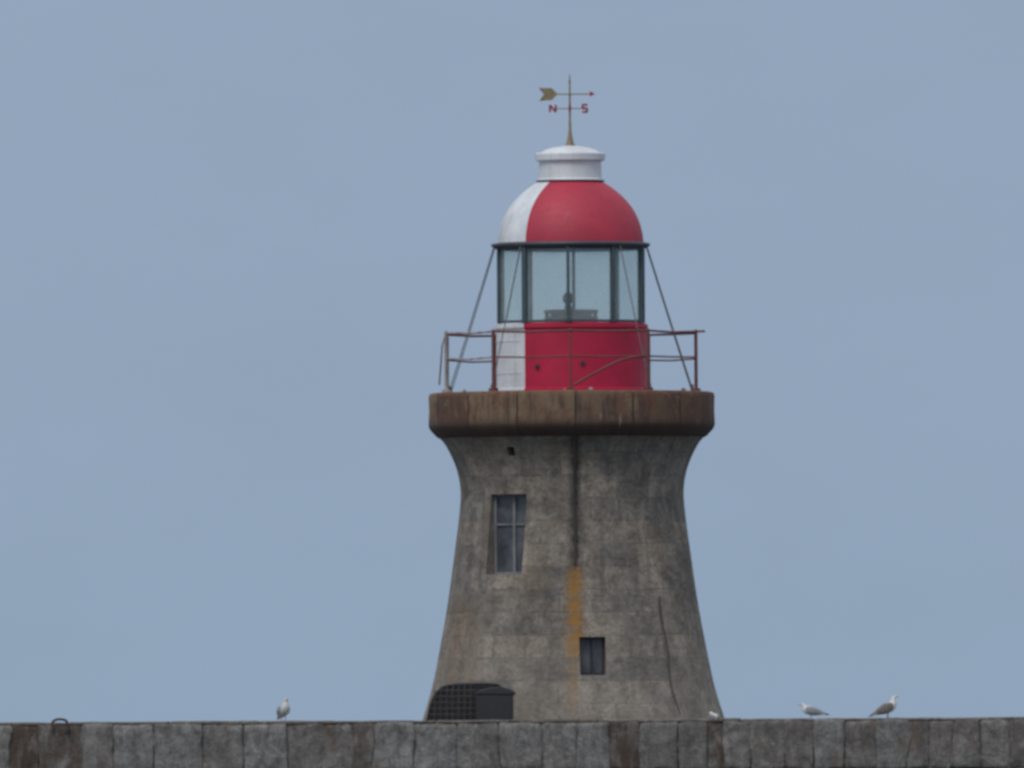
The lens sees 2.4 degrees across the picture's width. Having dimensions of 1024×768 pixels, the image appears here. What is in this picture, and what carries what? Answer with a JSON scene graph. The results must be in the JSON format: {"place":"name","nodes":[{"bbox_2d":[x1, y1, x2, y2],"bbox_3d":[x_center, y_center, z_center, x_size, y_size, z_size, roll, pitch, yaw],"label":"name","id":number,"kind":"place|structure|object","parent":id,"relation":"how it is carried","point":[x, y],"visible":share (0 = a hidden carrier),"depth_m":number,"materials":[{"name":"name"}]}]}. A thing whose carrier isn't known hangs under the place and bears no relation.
{"place":"outdoors","nodes":[
{"label":"outdoors","id":0,"kind":"place"},
{"bbox_2d":[0,717,1023,767],"bbox_3d":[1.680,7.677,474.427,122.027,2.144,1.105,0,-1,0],"label":"stone parapet wall","id":1,"kind":"structure","parent":0,"point":[959,742],"depth_m":473.95,"materials":[{"name":"grey stone"}]},
{"bbox_2d":[0,0,1023,722],"label":"sky","id":2,"kind":"structure","parent":0,"point":[241,241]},
{"label":"sea","id":3,"kind":"structure","parent":0,"visible":0},
{"bbox_3d":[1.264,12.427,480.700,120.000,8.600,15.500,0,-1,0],"label":"stone","id":4,"kind":"object","parent":3,"relation":"in","visible":0},
{"bbox_2d":[51,718,68,732],"bbox_3d":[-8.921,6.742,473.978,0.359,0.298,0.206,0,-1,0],"label":"iron mooring ring","id":5,"kind":"object","parent":4,"relation":"on","point":[58,719],"visible":1,"depth_m":473.88,"materials":[{"name":"grey metal"}]},
{"bbox_2d":[276,698,289,720],"bbox_3d":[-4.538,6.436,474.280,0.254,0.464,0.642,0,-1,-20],"label":"seagull","id":6,"kind":"object","parent":4,"relation":"on","point":[283,710],"visible":1,"depth_m":474.09,"materials":[{"name":"white"}]},
{"bbox_2d":[426,682,515,721],"bbox_3d":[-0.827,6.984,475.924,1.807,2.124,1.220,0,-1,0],"label":"steel storage cage","id":7,"kind":"object","parent":4,"relation":"on","point":[473,701],"visible":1,"depth_m":475.45,"materials":[{"name":"black metal"}]},
{"bbox_2d":[423,146,723,719],"bbox_3d":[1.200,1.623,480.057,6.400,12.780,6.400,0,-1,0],"label":"lighthouse","id":8,"kind":"object","parent":4,"relation":"on","point":[571,438],"visible":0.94,"depth_m":478.14,"materials":[{"name":"stone"}]},
{"bbox_2d":[494,494,526,574],"bbox_3d":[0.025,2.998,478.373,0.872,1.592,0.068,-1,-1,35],"label":"tall window","id":9,"kind":"structure","parent":8,"relation":"in","point":[509,510],"depth_m":478.48,"materials":[{"name":"glass"}]},
{"bbox_2d":[539,74,593,145],"bbox_3d":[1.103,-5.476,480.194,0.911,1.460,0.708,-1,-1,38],"label":"weather vane","id":10,"kind":"object","parent":8,"relation":"on","point":[550,93],"visible":1,"depth_m":480.19,"materials":[{"name":"metal"}]},
{"bbox_2d":[579,637,603,674],"bbox_3d":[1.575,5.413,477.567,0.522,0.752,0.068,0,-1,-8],"label":"small window","id":11,"kind":"structure","parent":8,"relation":"in","point":[591,648],"depth_m":477.55,"materials":[{"name":"grey glass"}]},
{"bbox_2d":[709,712,718,717],"bbox_3d":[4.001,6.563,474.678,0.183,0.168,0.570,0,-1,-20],"label":"seagull","id":12,"kind":"object","parent":4,"relation":"on","point":[713,715],"visible":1,"depth_m":474.63,"materials":[{"name":"white"}]},
{"bbox_2d":[798,703,828,717],"bbox_3d":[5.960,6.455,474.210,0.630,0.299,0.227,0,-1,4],"label":"seagull","id":13,"kind":"object","parent":4,"relation":"on","point":[810,710],"visible":1,"depth_m":474.15,"materials":[{"name":"white"}]},
{"bbox_2d":[868,696,898,717],"bbox_3d":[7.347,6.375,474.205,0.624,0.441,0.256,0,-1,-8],"label":"seagull","id":14,"kind":"object","parent":4,"relation":"on","point":[887,708],"visible":1,"depth_m":474.13,"materials":[{"name":"white"}]}
]}

